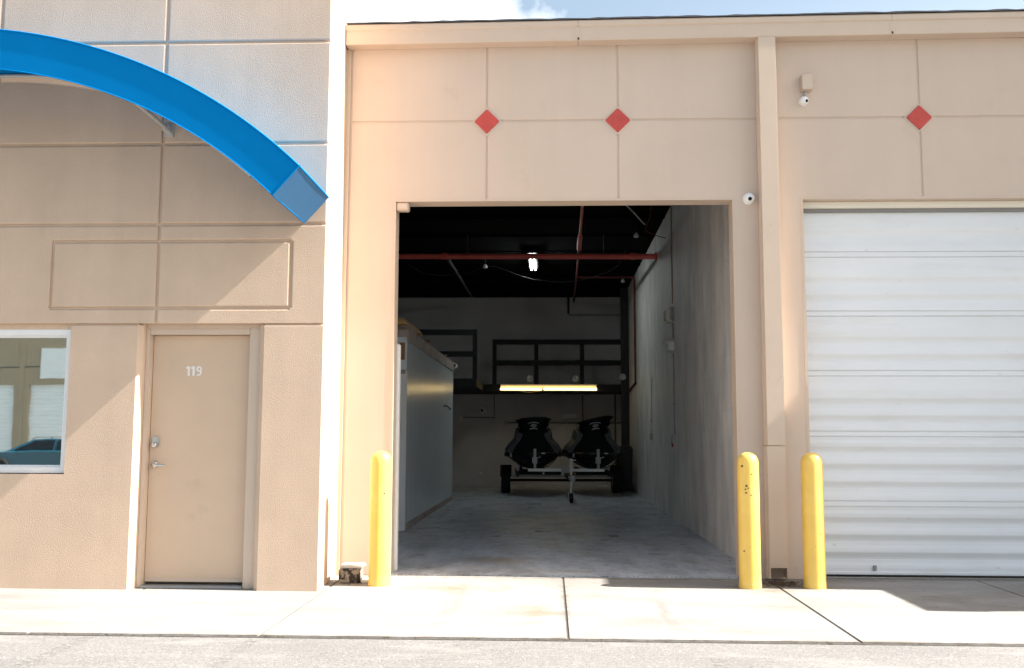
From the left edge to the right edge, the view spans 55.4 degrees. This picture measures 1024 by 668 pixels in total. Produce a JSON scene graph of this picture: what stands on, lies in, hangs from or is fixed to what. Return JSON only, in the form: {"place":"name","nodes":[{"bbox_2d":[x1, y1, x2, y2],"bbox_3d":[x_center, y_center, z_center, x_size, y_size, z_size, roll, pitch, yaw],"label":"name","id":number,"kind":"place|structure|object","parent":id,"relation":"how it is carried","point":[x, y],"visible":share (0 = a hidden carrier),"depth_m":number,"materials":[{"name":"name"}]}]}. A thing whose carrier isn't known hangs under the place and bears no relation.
{"place":"outdoors","nodes":[
{"label":"outdoors","id":0,"kind":"place"},
{"bbox_2d":[0,575,1023,645],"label":"sidewalk","id":1,"kind":"structure","parent":0,"point":[931,612],"depth_m":7.31,"materials":[{"name":"concrete"}]},
{"bbox_2d":[0,0,352,590],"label":"storefront building","id":2,"kind":"structure","parent":1,"relation":"on","point":[170,330],"depth_m":8.56,"materials":[{"name":"beige paint"}]},
{"bbox_2d":[0,324,71,472],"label":"window","id":3,"kind":"structure","parent":2,"relation":"in","point":[34,358],"depth_m":8.57,"materials":[{"name":"glass"}]},
{"bbox_2d":[0,29,328,223],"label":"awning","id":4,"kind":"object","parent":2,"relation":"attached to","point":[280,175],"visible":1,"depth_m":7.68,"materials":[{"name":"blue metal"}]},
{"bbox_2d":[139,336,249,588],"bbox_3d":[-2.738,1.097,8.508,0.888,2.179,0.160,0,-6,2],"label":"door","id":5,"kind":"structure","parent":2,"relation":"in","point":[197,479],"depth_m":8.53,"materials":[{"name":"beige paint"}]},
{"bbox_2d":[339,562,365,582],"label":"stone block","id":6,"kind":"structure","parent":1,"relation":"on","point":[349,572],"depth_m":8.66,"materials":[{"name":"stone"}]},
{"bbox_2d":[361,578,367,582],"bbox_3d":[-1.248,2.201,8.717,0.190,0.034,0.115,0,-6,2],"label":"concrete footing","id":7,"kind":"object","parent":1,"relation":"on","point":[364,580],"visible":0.4,"depth_m":8.67,"materials":[{"name":"beige concrete"}]},
{"bbox_2d":[368,451,391,586],"bbox_3d":[-1.162,1.621,8.619,0.196,1.170,0.196,0,-6,2],"label":"bollard","id":8,"kind":"object","parent":1,"relation":"on","point":[380,519],"visible":1,"depth_m":8.54,"materials":[{"name":"yellow metal"}]},
{"bbox_2d":[28,577,862,643],"bbox_3d":[2.507,2.173,7.638,23.600,0.092,2.826,0,-6,2],"label":"joint filler","id":9,"kind":"object","parent":1,"relation":"in","point":[564,606],"visible":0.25,"depth_m":7.27,"materials":[{"name":"grey"}]},
{"bbox_2d":[21,507,1014,654],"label":"leaf litter","id":10,"kind":"object","parent":1,"relation":"on","point":[780,584],"visible":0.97,"depth_m":8.65,"materials":[{"name":"brown plant"}]},
{"bbox_2d":[737,452,761,588],"bbox_3d":[2.075,1.624,8.547,0.196,1.170,0.196,0,-6,2],"label":"bollard","id":11,"kind":"object","parent":1,"relation":"on","point":[749,538],"visible":1,"depth_m":8.47,"materials":[{"name":"yellow metal"}]},
{"bbox_2d":[801,452,826,589],"bbox_3d":[2.640,1.627,8.555,0.196,1.170,0.196,0,-6,2],"label":"bollard","id":12,"kind":"object","parent":1,"relation":"on","point":[813,537],"visible":1,"depth_m":8.48,"materials":[{"name":"yellow metal"}]},
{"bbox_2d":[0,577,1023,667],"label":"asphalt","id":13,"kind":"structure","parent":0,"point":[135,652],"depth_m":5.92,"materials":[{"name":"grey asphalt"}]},
{"bbox_2d":[0,634,1023,646],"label":"curb joint","id":14,"kind":"object","parent":13,"relation":"on","point":[519,640],"visible":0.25,"depth_m":6.31,"materials":[{"name":"grey concrete"}]},
{"bbox_2d":[336,9,1023,578],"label":"warehouse building","id":15,"kind":"structure","parent":13,"relation":"on","point":[848,295],"depth_m":9.47,"materials":[{"name":"beige paint"}]},
{"bbox_2d":[396,202,409,212],"bbox_3d":[-1.067,-1.243,9.580,0.122,0.082,0.101,0,-6,2],"label":"motion sensor","id":16,"kind":"object","parent":15,"relation":"attached to","point":[402,207],"visible":1,"depth_m":9.54,"materials":[{"name":"beige paint"}]},
{"bbox_2d":[447,259,472,297],"bbox_3d":[-1.130,-1.204,21.956,0.060,0.220,6.302,0,-6,2],"label":"ceiling brace","id":17,"kind":"object","parent":15,"relation":"attached to","point":[459,276],"visible":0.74,"depth_m":21.32,"materials":[{"name":"grey metal"}]},
{"bbox_2d":[480,406,486,412],"bbox_3d":[-0.775,2.029,26.215,0.200,0.200,0.192,0,-6,2],"label":"security camera","id":18,"kind":"object","parent":15,"relation":"attached to","point":[483,409],"visible":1,"depth_m":26.16,"materials":[{"name":"white paint"}]},
{"bbox_2d":[408,250,625,281],"bbox_3d":[0.077,-1.350,19.558,4.408,0.646,0.012,0,-6,2],"label":"drooping cable","id":19,"kind":"object","parent":15,"relation":"hanging from","point":[514,273],"visible":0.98,"depth_m":19.55,"materials":[{"name":"grey rubber"}]},
{"bbox_2d":[399,235,656,260],"bbox_3d":[-0.590,-1.595,18.202,6.538,0.500,0.170,0,-6,2],"label":"pipe","id":20,"kind":"object","parent":15,"relation":"attached to","point":[630,256],"visible":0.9,"depth_m":18.11,"materials":[{"name":"red metal"}]},
{"bbox_2d":[527,250,537,270],"bbox_3d":[0.438,-1.523,20.367,0.200,0.096,1.900,0,-6,2],"label":"strip light","id":21,"kind":"object","parent":15,"relation":"attached to","point":[533,263],"visible":0.76,"depth_m":20.38,"materials":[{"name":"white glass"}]},
{"bbox_2d":[494,395,620,441],"bbox_3d":[1.222,2.723,26.029,3.430,2.210,0.198,0,-6,2],"label":"conduit run","id":22,"kind":"object","parent":15,"relation":"attached to","point":[569,416],"visible":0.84,"depth_m":26.10,"materials":[{"name":"grey metal"}]},
{"bbox_2d":[573,206,583,301],"bbox_3d":[1.328,-1.477,19.698,0.086,0.257,13.552,0,-6,3],"label":"branch pipe","id":23,"kind":"object","parent":15,"relation":"attached to","point":[579,242],"visible":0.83,"depth_m":17.32,"materials":[{"name":"red metal"}]},
{"bbox_2d":[567,297,619,315],"bbox_3d":[2.248,-0.792,26.417,1.504,0.592,0.060,0,-6,2],"label":"back conduit","id":24,"kind":"object","parent":15,"relation":"attached to","point":[587,314],"visible":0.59,"depth_m":26.38,"materials":[{"name":"black paint"}]},
{"bbox_2d":[577,276,636,392],"bbox_3d":[2.188,0.071,23.334,1.379,2.578,2.236,0,-6,2],"label":"drain pipe","id":25,"kind":"object","parent":15,"relation":"attached to","point":[634,296],"visible":0.91,"depth_m":22.33,"materials":[{"name":"red"}]},
{"bbox_2d":[633,226,638,237],"bbox_3d":[2.228,-1.833,17.511,0.100,0.210,0.100,0,-6,2],"label":"spot lamp","id":26,"kind":"object","parent":15,"relation":"hanging from","point":[636,234],"visible":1,"depth_m":17.48,"materials":[{"name":"grey metal"}]},
{"bbox_2d":[626,205,665,238],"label":"hanging wires","id":27,"kind":"object","parent":15,"relation":"hanging from","point":[647,222],"visible":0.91,"depth_m":15.97,"materials":[{"name":"white"}]},
{"bbox_2d":[650,378,652,439],"bbox_3d":[2.689,1.441,18.861,0.043,1.200,0.160,0,-6,2],"label":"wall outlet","id":28,"kind":"object","parent":15,"relation":"attached to","point":[651,436],"depth_m":18.84,"materials":[{"name":"grey metal"}]},
{"bbox_2d":[662,339,673,352],"bbox_3d":[2.503,0.192,15.739,0.162,0.195,0.560,0,-6,2],"label":"emergency light","id":29,"kind":"object","parent":15,"relation":"attached to","point":[668,344],"visible":1,"depth_m":15.52,"materials":[{"name":"white paint"}]},
{"bbox_2d":[664,307,673,323],"bbox_3d":[2.526,-0.307,15.750,0.117,0.230,0.480,0,-6,2],"label":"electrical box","id":30,"kind":"object","parent":15,"relation":"attached to","point":[668,315],"visible":1,"depth_m":15.70,"materials":[{"name":"beige metal"}]},
{"bbox_2d":[670,205,675,442],"bbox_3d":[2.547,-0.189,15.526,0.058,3.830,0.142,0,-6,2],"label":"wall conduit","id":31,"kind":"object","parent":15,"relation":"attached to","point":[674,438],"depth_m":15.53,"materials":[{"name":"grey metal"}]},
{"bbox_2d":[743,193,754,204],"bbox_3d":[2.278,-1.304,9.367,0.112,0.112,0.108,0,-6,2],"label":"security camera","id":32,"kind":"object","parent":15,"relation":"attached to","point":[748,198],"visible":1,"depth_m":9.34,"materials":[{"name":"white paint"}]},
{"bbox_2d":[798,96,808,105],"bbox_3d":[2.828,-2.260,9.453,0.092,0.092,0.087,0,-6,2],"label":"security camera","id":33,"kind":"object","parent":15,"relation":"attached to","point":[803,100],"visible":1,"depth_m":9.43,"materials":[{"name":"white paint"}]},
{"bbox_2d":[800,74,812,96],"bbox_3d":[2.853,-2.406,9.456,0.105,0.210,0.080,0,-6,2],"label":"junction box","id":34,"kind":"object","parent":15,"relation":"attached to","point":[806,83],"visible":1,"depth_m":9.42,"materials":[{"name":"beige paint"}]},
{"bbox_2d":[803,200,1023,577],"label":"roll up door","id":35,"kind":"structure","parent":15,"relation":"in","point":[915,309],"depth_m":9.32,"materials":[{"name":"white metal"}]},
{"bbox_2d":[390,485,738,578],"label":"floor","id":36,"kind":"structure","parent":0,"point":[519,530],"depth_m":12.36,"materials":[{"name":"grey concrete"}]},
{"bbox_2d":[397,328,454,530],"bbox_3d":[-2.603,1.651,16.828,2.620,2.794,6.615,0,-6,2],"label":"storage room","id":37,"kind":"object","parent":36,"relation":"on","point":[426,434],"visible":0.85,"depth_m":15.43,"materials":[{"name":"white paint"}]},
{"bbox_2d":[397,325,416,333],"bbox_3d":[-1.695,-0.035,14.385,0.470,0.087,0.950,0,-6,2],"label":"flat box","id":38,"kind":"object","parent":37,"relation":"on","point":[402,327],"visible":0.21,"depth_m":13.91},
{"bbox_2d":[398,321,421,336],"bbox_3d":[-1.716,-0.071,14.691,0.505,0.043,1.750,0,-6,2],"label":"lumber board","id":39,"kind":"object","parent":38,"relation":"on","point":[406,323],"visible":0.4,"depth_m":13.94,"materials":[{"name":"brown wood"}]},
{"bbox_2d":[398,318,420,332],"bbox_3d":[-1.727,-0.110,14.771,0.475,0.037,1.800,0,-6,2],"label":"lumber board","id":40,"kind":"object","parent":39,"relation":"on","point":[401,319],"visible":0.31,"depth_m":13.95,"materials":[{"name":"brown wood"}]},
{"bbox_2d":[418,288,629,445],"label":"loft","id":41,"kind":"structure","parent":36,"relation":"on","point":[473,385],"depth_m":24.60,"materials":[{"name":"black paint"}]},
{"bbox_2d":[526,375,532,381],"bbox_3d":[0.396,1.131,24.516,0.170,0.173,0.228,3,-7,-26],"label":"flood lamp","id":42,"kind":"object","parent":41,"relation":"attached to","point":[529,378],"visible":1,"depth_m":24.44,"materials":[{"name":"grey metal"}]},
{"bbox_2d":[500,384,596,392],"bbox_3d":[0.915,1.367,24.507,2.420,0.211,0.123,0,-6,2],"label":"strip light","id":43,"kind":"object","parent":41,"relation":"attached to","point":[517,387],"visible":1,"depth_m":24.47,"materials":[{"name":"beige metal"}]},
{"bbox_2d":[572,375,578,382],"bbox_3d":[1.632,1.129,24.462,0.170,0.173,0.228,-3,-7,25],"label":"flood lamp","id":44,"kind":"object","parent":41,"relation":"attached to","point":[575,378],"visible":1,"depth_m":24.38,"materials":[{"name":"grey metal"}]},
{"bbox_2d":[619,374,625,380],"bbox_3d":[2.720,1.078,24.320,0.170,0.173,0.228,2,-6,-15],"label":"flood lamp","id":45,"kind":"object","parent":41,"relation":"attached to","point":[622,376],"visible":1,"depth_m":24.23,"materials":[{"name":"grey metal"}]},
{"bbox_2d":[500,449,623,502],"bbox_3d":[1.140,3.002,21.160,2.810,1.028,5.130,0,-6,0],"label":"watercraft trailer","id":46,"kind":"object","parent":36,"relation":"on","point":[615,473],"visible":0.98,"depth_m":22.20,"materials":[{"name":"grey metal"}]},
{"bbox_2d":[504,417,561,468],"bbox_3d":[0.476,2.491,22.376,1.300,1.167,3.310,0,-6,0],"label":"covered watercraft","id":47,"kind":"object","parent":46,"relation":"on","point":[531,434],"visible":0.99,"depth_m":21.56,"materials":[{"name":"black fabric"}]},
{"bbox_2d":[561,415,621,468],"bbox_3d":[1.816,2.477,22.386,1.300,1.206,3.310,0,-6,0],"label":"covered watercraft","id":48,"kind":"object","parent":46,"relation":"on","point":[590,437],"visible":0.99,"depth_m":21.61,"materials":[{"name":"black fabric"}]},
{"bbox_2d":[615,448,632,489],"bbox_3d":[2.688,3.267,23.570,0.415,1.013,0.620,0,-6,2],"label":"black bin","id":49,"kind":"object","parent":36,"relation":"on","point":[624,460],"visible":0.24,"depth_m":23.32,"materials":[{"name":"black plastic"}]},
{"bbox_2d":[353,0,1023,21],"label":"sky","id":50,"kind":"structure","parent":0,"point":[363,10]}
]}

